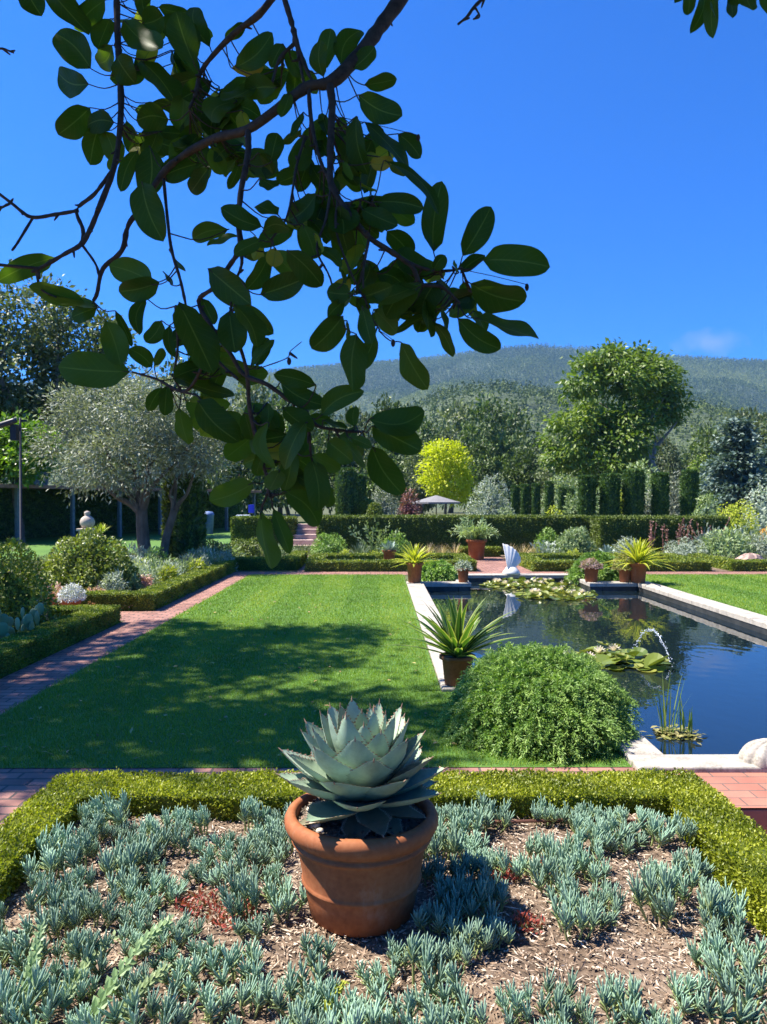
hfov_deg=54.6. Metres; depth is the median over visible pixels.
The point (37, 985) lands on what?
chalk stick clump
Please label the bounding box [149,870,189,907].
chalk stick clump
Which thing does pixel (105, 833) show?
chalk stick clump
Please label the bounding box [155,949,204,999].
chalk stick clump
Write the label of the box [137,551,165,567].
silver perennial
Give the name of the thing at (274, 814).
chalk stick clump
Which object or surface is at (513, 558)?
clam shell
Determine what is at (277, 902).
chalk stick clump
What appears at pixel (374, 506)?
topiary ball
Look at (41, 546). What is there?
lawn
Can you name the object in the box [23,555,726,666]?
planting soil
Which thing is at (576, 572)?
leafy shrub
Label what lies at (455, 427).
oak tree
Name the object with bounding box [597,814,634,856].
chalk stick clump
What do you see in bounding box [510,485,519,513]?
yew column
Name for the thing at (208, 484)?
oak tree
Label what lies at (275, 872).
chalk stick clump
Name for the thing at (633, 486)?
yew column
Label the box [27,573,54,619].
woolly stalks
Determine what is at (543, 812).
chalk stick clump
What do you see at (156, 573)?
silver perennial
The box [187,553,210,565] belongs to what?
silver perennial
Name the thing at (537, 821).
drip line
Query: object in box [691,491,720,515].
leafy shrub
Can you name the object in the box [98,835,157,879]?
chalk stick clump
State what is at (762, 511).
leafy shrub
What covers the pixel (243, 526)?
tall hedge
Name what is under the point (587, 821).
chalk stick clump
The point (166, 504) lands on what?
cypress column
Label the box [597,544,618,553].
ground agave
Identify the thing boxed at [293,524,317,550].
garden steps
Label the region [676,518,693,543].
pink stalks
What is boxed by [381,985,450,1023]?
chalk stick clump
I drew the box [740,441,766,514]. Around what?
blue cedar
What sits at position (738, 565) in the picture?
boxwood hedge
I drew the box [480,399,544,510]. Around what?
oak tree
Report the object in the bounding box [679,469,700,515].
yew column
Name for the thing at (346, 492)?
yew column
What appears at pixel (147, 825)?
chalk stick clump
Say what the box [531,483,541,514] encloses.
yew column
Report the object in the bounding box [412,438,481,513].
golden tree
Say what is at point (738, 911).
chalk stick clump
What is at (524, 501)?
yew column
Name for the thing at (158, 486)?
oak tree
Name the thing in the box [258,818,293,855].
chalk stick clump
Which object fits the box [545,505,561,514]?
leafy shrub
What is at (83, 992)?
chalk stick clump
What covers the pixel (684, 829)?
chalk stick clump
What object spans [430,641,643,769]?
juniper mound
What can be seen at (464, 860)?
chalk stick clump
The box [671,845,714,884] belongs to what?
chalk stick clump
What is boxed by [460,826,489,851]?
chalk stick clump
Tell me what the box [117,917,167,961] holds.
chalk stick clump
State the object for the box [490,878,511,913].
chalk stick clump
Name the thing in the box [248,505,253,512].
blue board
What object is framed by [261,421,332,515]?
oak tree
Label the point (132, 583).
bed plant
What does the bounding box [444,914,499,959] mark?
chalk stick clump
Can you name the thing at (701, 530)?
pink stalks
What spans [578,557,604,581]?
potted flowers
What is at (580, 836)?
chalk stick clump
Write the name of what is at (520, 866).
chalk stick clump
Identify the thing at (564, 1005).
chalk stick clump
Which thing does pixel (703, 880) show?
chalk stick clump
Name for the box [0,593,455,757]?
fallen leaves
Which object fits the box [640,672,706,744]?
pond reeds
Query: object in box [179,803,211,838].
chalk stick clump
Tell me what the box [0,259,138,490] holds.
oak tree
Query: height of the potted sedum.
0.488 m
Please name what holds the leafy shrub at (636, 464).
on the ground at (457, 511)
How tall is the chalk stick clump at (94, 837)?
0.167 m
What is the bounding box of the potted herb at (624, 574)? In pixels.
[610,551,634,581]
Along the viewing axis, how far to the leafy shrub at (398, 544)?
21.53 m
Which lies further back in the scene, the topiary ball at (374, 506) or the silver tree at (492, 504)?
the silver tree at (492, 504)
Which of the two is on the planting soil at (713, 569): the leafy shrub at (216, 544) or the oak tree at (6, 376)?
the leafy shrub at (216, 544)
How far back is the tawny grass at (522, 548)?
21.46 m
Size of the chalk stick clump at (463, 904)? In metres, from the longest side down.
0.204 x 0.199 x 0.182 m
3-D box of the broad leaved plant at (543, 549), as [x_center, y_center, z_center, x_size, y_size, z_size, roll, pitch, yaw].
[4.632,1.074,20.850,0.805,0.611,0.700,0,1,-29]
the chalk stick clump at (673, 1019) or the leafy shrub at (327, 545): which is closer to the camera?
the chalk stick clump at (673, 1019)
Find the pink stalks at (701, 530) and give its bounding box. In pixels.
[679,517,729,544]
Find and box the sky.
[0,0,766,381]
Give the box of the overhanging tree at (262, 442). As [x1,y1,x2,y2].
[0,0,766,568]
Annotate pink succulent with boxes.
[87,585,105,590]
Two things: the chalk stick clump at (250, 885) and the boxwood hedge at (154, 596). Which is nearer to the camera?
the chalk stick clump at (250, 885)
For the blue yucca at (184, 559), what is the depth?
15.51 m
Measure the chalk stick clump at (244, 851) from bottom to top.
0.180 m
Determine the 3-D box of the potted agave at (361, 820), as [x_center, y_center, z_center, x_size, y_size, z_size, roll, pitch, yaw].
[-0.087,1.142,2.893,0.647,0.798,0.634,0,1,-22]
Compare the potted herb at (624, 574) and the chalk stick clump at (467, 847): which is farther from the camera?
the potted herb at (624, 574)
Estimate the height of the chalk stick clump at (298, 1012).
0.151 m
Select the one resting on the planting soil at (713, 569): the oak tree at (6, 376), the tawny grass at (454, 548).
the tawny grass at (454, 548)
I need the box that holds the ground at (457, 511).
[0,508,763,808]
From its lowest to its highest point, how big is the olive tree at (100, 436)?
5.253 m
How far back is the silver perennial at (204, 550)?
17.55 m
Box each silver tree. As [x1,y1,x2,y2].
[370,486,400,514]
[466,473,515,514]
[668,470,681,515]
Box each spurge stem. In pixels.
[16,919,46,1013]
[58,929,118,1007]
[86,914,173,1019]
[118,961,171,1021]
[324,980,349,1012]
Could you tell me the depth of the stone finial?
23.80 m
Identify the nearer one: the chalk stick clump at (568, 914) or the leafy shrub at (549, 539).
the chalk stick clump at (568, 914)
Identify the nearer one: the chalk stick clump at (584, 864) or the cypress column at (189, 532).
the chalk stick clump at (584, 864)
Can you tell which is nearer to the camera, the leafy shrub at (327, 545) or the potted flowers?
the potted flowers
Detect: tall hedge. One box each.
[0,488,241,539]
[229,514,298,548]
[316,513,590,554]
[589,514,731,552]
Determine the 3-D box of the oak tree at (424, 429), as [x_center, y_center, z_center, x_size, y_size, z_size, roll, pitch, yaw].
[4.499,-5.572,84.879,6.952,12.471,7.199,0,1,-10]
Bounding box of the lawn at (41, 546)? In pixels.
[0,522,766,767]
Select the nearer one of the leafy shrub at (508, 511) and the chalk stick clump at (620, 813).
the chalk stick clump at (620, 813)
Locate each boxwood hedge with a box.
[0,604,121,678]
[0,766,766,937]
[30,560,236,610]
[217,550,307,570]
[304,552,477,571]
[457,545,501,556]
[519,552,713,571]
[687,552,766,571]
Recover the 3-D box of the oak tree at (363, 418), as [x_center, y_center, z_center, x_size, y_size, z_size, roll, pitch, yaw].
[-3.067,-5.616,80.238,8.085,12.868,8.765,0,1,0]
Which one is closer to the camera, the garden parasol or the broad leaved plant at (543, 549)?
the broad leaved plant at (543, 549)
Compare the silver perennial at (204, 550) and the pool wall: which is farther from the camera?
the silver perennial at (204, 550)
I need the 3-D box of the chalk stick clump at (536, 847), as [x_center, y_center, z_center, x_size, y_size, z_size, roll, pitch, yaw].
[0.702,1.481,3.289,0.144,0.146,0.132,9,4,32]
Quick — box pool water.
[428,582,766,754]
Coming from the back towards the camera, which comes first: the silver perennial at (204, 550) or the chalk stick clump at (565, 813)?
the silver perennial at (204, 550)
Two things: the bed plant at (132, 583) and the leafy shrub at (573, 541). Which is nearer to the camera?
the bed plant at (132, 583)
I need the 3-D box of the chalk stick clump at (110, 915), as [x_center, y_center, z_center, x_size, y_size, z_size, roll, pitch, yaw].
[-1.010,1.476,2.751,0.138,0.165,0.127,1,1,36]
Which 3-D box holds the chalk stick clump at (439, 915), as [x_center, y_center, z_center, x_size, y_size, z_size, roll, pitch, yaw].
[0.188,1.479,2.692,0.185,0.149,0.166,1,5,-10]
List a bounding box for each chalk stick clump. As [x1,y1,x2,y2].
[0,901,8,927]
[0,911,48,971]
[0,957,63,1023]
[1,934,63,1004]
[9,996,55,1023]
[19,840,65,883]
[22,867,79,915]
[27,869,55,898]
[33,894,88,942]
[35,821,80,859]
[48,960,100,1013]
[51,926,99,964]
[53,830,94,878]
[60,863,95,891]
[62,884,100,921]
[63,1002,93,1023]
[69,927,114,980]
[70,824,99,858]
[70,985,144,1023]
[77,796,102,822]
[78,789,130,833]
[82,812,112,842]
[86,882,132,930]
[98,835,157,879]
[104,800,131,825]
[104,863,140,904]
[110,817,138,842]
[111,959,150,1003]
[115,829,166,867]
[117,898,156,936]
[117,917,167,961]
[125,883,164,911]
[129,860,168,891]
[137,814,161,839]
[139,815,189,860]
[145,984,198,1023]
[148,941,184,971]
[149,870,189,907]
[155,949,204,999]
[157,908,205,948]
[160,805,190,833]
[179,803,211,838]
[180,857,208,883]
[182,835,206,857]
[186,934,226,969]
[195,833,236,874]
[196,980,236,1023]
[202,855,246,888]
[204,936,264,988]
[217,869,261,924]
[218,828,243,849]
[223,1012,242,1023]
[231,909,273,943]
[232,861,261,902]
[234,837,270,871]
[235,969,284,1019]
[237,795,270,833]
[237,827,275,856]
[247,815,281,840]
[257,837,290,869]
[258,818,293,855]
[260,861,291,886]
[260,875,307,920]
[260,952,334,1018]
[268,801,290,827]
[275,995,326,1023]
[300,931,337,977]
[307,970,358,1016]
[324,992,392,1023]
[347,980,403,1023]
[354,958,399,998]
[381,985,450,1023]
[386,931,421,973]
[404,930,450,988]
[409,959,466,1023]
[410,893,461,940]
[421,854,448,889]
[421,987,488,1023]
[423,816,462,862]
[433,871,464,908]
[433,931,475,972]
[435,803,471,839]
[441,803,460,822]
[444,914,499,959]
[446,802,485,835]
[447,849,479,883]
[448,868,500,924]
[454,862,501,897]
[457,836,489,870]
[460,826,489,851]
[467,843,509,878]
[470,790,514,833]
[484,910,515,949]
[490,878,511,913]
[493,978,533,1023]
[508,850,546,882]
[525,826,558,859]
[528,851,575,895]
[530,792,559,827]
[534,1009,571,1023]
[535,967,596,1023]
[539,831,579,876]
[545,874,584,910]
[549,881,601,942]
[555,801,581,830]
[557,837,611,886]
[559,829,585,853]
[570,812,614,855]
[571,811,608,836]
[574,799,602,822]
[581,894,619,928]
[588,874,627,915]
[588,1007,624,1023]
[594,804,628,825]
[595,969,645,1023]
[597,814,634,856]
[619,818,651,848]
[626,861,676,929]
[635,805,654,823]
[635,809,679,848]
[641,1001,682,1023]
[642,855,671,882]
[656,859,698,905]
[664,809,699,845]
[666,970,711,1017]
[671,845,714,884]
[686,928,737,976]
[696,877,748,929]
[697,881,734,922]
[698,875,718,895]
[698,977,766,1023]
[699,905,747,952]
[699,946,766,1009]
[731,929,766,973]
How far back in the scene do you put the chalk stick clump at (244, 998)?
2.30 m
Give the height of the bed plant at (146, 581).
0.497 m
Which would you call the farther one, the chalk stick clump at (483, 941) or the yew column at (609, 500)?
the yew column at (609, 500)
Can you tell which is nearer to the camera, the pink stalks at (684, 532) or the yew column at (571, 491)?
the pink stalks at (684, 532)
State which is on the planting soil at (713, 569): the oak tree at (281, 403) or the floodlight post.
the floodlight post
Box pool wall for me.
[426,578,766,634]
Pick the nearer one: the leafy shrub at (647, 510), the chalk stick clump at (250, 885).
the chalk stick clump at (250, 885)
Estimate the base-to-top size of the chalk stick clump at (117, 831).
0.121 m
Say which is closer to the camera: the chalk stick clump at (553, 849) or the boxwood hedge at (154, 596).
the chalk stick clump at (553, 849)
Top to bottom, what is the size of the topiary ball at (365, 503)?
1.815 m
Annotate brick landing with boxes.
[640,773,766,807]
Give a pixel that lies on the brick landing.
(745, 790)
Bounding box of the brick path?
[0,557,766,826]
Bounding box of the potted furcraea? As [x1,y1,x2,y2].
[380,596,518,686]
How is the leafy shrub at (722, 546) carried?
on the planting soil at (713, 569)
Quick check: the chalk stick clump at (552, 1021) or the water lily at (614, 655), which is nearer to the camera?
the chalk stick clump at (552, 1021)
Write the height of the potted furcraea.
0.812 m
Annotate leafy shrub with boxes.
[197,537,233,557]
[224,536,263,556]
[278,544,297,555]
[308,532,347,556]
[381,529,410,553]
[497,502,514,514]
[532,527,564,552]
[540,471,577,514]
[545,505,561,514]
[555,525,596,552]
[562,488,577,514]
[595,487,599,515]
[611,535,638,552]
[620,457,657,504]
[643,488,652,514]
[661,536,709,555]
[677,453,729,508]
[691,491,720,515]
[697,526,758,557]
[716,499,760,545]
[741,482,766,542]
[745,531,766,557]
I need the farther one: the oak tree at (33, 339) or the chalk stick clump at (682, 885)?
the oak tree at (33, 339)
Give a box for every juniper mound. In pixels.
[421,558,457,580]
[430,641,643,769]
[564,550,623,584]
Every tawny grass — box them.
[421,543,435,552]
[426,543,447,552]
[447,544,462,552]
[514,545,531,552]
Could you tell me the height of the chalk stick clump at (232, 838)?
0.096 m
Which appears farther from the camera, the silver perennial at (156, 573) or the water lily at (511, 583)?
the water lily at (511, 583)
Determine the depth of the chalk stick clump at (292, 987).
2.29 m
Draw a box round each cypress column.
[160,466,174,559]
[171,471,207,561]
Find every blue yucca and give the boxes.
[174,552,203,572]
[350,539,373,552]
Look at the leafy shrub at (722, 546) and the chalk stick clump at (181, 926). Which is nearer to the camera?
the chalk stick clump at (181, 926)
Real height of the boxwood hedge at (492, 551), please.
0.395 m
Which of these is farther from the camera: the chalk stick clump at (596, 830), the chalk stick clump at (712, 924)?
the chalk stick clump at (596, 830)
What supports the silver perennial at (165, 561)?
on the planting soil at (713, 569)
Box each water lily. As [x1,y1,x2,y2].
[479,576,574,588]
[514,585,597,599]
[541,642,585,657]
[566,640,670,671]
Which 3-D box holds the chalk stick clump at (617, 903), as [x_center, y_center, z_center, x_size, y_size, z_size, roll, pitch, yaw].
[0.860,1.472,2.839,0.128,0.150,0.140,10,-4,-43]
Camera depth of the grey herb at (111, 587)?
11.97 m
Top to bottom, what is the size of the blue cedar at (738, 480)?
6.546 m
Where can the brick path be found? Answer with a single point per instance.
(19, 787)
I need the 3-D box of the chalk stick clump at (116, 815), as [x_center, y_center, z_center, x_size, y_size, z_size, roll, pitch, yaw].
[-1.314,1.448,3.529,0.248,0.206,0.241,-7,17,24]
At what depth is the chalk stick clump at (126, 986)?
2.33 m
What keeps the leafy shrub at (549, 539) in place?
on the planting soil at (713, 569)
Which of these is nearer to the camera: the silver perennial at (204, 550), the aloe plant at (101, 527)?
the silver perennial at (204, 550)
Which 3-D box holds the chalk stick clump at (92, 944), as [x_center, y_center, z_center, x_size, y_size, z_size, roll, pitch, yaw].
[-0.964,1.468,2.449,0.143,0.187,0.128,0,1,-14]
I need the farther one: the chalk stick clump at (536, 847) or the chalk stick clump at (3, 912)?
the chalk stick clump at (536, 847)
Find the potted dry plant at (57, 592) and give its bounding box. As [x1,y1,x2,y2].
[44,581,63,605]
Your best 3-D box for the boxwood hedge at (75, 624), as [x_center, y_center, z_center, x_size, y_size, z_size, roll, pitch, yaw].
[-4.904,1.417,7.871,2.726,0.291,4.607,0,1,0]
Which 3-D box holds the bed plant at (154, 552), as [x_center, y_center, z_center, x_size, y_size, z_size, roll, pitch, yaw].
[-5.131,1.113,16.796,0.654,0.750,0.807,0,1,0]
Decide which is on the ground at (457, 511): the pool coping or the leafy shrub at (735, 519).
the leafy shrub at (735, 519)
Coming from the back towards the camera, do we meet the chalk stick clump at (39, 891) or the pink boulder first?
the pink boulder
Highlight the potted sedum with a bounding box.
[454,558,472,581]
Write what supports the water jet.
on the pool water
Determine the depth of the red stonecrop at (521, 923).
2.73 m
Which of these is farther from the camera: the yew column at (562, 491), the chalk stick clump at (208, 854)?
the yew column at (562, 491)
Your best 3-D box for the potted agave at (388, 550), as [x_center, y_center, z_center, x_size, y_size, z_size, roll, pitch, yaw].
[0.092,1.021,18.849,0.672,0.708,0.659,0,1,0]
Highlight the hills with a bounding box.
[2,348,766,507]
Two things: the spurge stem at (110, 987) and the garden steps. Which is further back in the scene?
the garden steps
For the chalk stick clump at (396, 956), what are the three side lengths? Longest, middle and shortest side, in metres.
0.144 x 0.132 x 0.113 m
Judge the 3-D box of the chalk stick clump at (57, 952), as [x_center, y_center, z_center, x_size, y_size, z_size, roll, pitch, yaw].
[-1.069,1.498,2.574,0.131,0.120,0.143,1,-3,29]
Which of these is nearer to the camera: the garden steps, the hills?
the garden steps
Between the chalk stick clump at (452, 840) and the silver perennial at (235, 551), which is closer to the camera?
the chalk stick clump at (452, 840)
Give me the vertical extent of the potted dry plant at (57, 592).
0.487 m
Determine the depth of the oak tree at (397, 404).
91.79 m
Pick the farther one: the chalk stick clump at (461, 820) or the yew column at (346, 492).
the yew column at (346, 492)
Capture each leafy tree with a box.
[0,406,70,542]
[529,337,700,498]
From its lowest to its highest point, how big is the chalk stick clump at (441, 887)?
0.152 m
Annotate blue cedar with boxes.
[696,416,766,522]
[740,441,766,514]
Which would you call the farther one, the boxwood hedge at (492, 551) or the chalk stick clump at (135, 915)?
the boxwood hedge at (492, 551)
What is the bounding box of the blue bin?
[204,511,213,533]
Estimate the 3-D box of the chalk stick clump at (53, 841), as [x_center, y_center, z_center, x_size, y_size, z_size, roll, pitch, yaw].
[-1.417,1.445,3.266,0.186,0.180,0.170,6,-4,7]
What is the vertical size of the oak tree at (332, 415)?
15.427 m
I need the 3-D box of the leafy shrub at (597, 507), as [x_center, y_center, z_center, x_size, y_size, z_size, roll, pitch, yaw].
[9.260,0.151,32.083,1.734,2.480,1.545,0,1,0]
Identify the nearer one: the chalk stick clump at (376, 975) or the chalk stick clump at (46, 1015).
the chalk stick clump at (46, 1015)
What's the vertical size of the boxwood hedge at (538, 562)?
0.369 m
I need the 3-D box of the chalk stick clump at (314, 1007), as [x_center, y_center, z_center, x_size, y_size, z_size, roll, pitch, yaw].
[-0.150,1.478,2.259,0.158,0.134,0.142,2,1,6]
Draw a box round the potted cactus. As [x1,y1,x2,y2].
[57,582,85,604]
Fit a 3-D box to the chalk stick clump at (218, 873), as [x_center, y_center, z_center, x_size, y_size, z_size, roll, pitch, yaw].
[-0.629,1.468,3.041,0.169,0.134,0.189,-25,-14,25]
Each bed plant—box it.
[122,571,143,590]
[134,574,154,587]
[143,546,168,564]
[157,563,178,581]
[187,557,207,570]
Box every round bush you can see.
[0,537,61,632]
[42,526,142,590]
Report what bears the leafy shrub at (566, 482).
on the ground at (457, 511)
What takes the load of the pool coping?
on the pool wall
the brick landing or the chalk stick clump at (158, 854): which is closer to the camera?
the chalk stick clump at (158, 854)
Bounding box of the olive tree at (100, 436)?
[22,363,243,561]
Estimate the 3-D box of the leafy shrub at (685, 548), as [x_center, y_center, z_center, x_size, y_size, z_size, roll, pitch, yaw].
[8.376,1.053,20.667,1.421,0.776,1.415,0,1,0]
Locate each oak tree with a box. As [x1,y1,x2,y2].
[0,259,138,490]
[0,290,48,419]
[89,384,184,487]
[153,434,215,488]
[154,353,220,464]
[200,375,285,504]
[205,442,278,515]
[243,386,313,514]
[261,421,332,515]
[286,386,341,514]
[311,420,368,506]
[337,403,378,472]
[357,444,411,509]
[363,392,408,514]
[393,451,435,514]
[398,412,449,514]
[420,396,487,512]
[451,391,519,502]
[456,436,520,512]
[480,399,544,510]
[498,440,552,514]
[518,416,571,478]
[531,453,577,511]
[555,405,595,484]
[578,457,614,499]
[642,430,700,496]
[669,417,729,478]
[696,405,766,473]
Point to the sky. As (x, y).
(612, 140)
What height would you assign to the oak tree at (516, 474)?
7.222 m
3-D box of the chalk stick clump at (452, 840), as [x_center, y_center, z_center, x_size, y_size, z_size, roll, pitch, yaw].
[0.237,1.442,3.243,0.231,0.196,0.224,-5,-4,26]
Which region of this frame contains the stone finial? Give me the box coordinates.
[76,511,95,548]
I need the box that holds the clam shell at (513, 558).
[502,543,520,574]
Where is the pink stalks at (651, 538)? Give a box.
[648,520,668,552]
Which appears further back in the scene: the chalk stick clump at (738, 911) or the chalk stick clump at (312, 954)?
the chalk stick clump at (738, 911)
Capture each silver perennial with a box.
[96,568,130,590]
[123,542,160,560]
[129,554,164,573]
[135,563,158,583]
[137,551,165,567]
[142,555,179,574]
[142,559,171,582]
[156,557,184,575]
[174,554,200,573]
[175,553,189,567]
[176,546,211,562]
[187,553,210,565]
[192,546,217,561]
[201,550,224,563]
[202,544,221,557]
[211,548,238,570]
[221,543,245,556]
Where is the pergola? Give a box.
[0,484,261,542]
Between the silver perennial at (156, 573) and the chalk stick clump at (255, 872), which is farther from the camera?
the silver perennial at (156, 573)
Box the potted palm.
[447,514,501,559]
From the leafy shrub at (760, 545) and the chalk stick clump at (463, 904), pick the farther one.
the leafy shrub at (760, 545)
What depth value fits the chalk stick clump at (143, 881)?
3.05 m
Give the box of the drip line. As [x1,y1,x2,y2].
[444,818,646,822]
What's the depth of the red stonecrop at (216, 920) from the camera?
2.75 m
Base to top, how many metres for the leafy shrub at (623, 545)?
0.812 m
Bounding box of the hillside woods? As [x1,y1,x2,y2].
[0,342,766,485]
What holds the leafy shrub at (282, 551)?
on the planting soil at (713, 569)
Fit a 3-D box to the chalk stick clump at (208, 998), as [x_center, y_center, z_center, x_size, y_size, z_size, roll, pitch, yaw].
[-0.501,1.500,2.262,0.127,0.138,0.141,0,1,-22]
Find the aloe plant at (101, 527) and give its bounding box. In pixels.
[92,523,109,532]
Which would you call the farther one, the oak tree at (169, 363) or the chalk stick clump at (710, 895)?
the oak tree at (169, 363)
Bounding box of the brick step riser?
[732,808,766,833]
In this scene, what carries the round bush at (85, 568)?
on the planting soil at (713, 569)
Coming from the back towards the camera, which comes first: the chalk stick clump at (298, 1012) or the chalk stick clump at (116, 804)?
the chalk stick clump at (116, 804)
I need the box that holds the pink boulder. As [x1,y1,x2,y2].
[735,553,763,559]
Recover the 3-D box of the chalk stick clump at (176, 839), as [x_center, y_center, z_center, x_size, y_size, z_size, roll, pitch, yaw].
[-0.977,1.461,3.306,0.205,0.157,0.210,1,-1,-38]
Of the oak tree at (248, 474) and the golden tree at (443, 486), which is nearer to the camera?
the golden tree at (443, 486)
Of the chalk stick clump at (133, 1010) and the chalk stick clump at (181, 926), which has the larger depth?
the chalk stick clump at (181, 926)
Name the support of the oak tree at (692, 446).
on the ground at (457, 511)
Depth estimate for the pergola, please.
32.08 m
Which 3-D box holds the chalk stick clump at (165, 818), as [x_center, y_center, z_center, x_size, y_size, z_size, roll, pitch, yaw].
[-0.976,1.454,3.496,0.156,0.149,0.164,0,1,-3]
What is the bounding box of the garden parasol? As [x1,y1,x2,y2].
[412,495,459,514]
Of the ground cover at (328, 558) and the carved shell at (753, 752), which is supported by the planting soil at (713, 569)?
the ground cover at (328, 558)
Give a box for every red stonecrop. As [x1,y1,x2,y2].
[174,884,219,917]
[204,898,260,931]
[491,857,527,884]
[509,909,544,935]
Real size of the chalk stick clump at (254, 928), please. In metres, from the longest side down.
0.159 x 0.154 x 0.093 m
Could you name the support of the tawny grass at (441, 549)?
on the planting soil at (713, 569)
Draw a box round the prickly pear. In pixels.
[0,603,43,637]
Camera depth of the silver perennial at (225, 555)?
17.57 m
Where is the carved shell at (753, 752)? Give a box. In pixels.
[738,738,766,767]
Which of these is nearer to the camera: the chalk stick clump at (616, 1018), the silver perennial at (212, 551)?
the chalk stick clump at (616, 1018)
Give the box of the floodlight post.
[0,417,26,576]
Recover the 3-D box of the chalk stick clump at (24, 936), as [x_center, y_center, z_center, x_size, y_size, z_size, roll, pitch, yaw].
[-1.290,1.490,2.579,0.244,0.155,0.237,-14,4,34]
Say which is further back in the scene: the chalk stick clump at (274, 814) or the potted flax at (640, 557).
the potted flax at (640, 557)
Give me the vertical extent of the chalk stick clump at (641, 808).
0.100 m
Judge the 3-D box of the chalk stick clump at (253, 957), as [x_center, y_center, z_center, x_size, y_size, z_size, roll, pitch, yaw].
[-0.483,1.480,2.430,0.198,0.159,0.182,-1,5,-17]
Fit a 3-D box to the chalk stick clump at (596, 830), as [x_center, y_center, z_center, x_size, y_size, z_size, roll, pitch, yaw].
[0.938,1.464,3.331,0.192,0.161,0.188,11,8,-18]
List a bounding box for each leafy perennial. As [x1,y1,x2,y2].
[348,518,399,552]
[722,523,766,539]
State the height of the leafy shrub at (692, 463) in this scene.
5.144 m
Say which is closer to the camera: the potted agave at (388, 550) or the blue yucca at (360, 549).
the potted agave at (388, 550)
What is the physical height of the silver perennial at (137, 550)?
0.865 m
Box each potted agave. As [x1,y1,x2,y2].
[275,696,447,937]
[377,540,398,559]
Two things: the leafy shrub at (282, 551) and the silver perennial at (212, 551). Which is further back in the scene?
the leafy shrub at (282, 551)
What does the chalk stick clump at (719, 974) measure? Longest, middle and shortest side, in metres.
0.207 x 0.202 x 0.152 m
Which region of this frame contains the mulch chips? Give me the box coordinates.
[0,812,766,1023]
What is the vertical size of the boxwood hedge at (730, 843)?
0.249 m
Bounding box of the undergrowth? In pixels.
[6,543,766,589]
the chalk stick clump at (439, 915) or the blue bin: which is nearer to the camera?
the chalk stick clump at (439, 915)
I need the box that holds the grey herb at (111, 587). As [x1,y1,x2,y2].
[98,572,125,589]
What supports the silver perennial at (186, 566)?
on the planting soil at (713, 569)
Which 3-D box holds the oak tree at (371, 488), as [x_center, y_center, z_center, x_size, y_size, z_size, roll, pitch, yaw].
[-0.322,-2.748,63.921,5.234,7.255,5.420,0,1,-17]
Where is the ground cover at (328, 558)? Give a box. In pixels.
[13,558,669,632]
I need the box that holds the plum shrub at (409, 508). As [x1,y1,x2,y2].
[397,488,423,514]
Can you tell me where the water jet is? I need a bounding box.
[632,628,672,666]
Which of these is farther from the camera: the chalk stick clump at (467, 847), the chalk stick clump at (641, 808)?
the chalk stick clump at (641, 808)
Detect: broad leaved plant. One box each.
[530,540,565,552]
[683,520,755,552]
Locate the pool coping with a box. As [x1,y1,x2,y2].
[406,573,766,772]
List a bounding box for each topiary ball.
[358,498,373,513]
[366,502,383,514]
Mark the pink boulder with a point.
(746, 556)
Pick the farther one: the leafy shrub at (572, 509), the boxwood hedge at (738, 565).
the leafy shrub at (572, 509)
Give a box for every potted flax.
[389,542,436,582]
[600,537,673,582]
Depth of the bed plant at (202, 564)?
15.36 m
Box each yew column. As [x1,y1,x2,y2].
[333,467,358,515]
[355,474,366,514]
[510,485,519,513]
[520,484,530,514]
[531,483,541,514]
[543,481,554,514]
[558,487,567,514]
[567,488,575,513]
[576,474,596,540]
[598,472,621,515]
[621,468,645,515]
[649,471,670,515]
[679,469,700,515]
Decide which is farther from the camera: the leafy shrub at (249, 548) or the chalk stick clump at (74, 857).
the leafy shrub at (249, 548)
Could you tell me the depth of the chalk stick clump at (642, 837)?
3.42 m

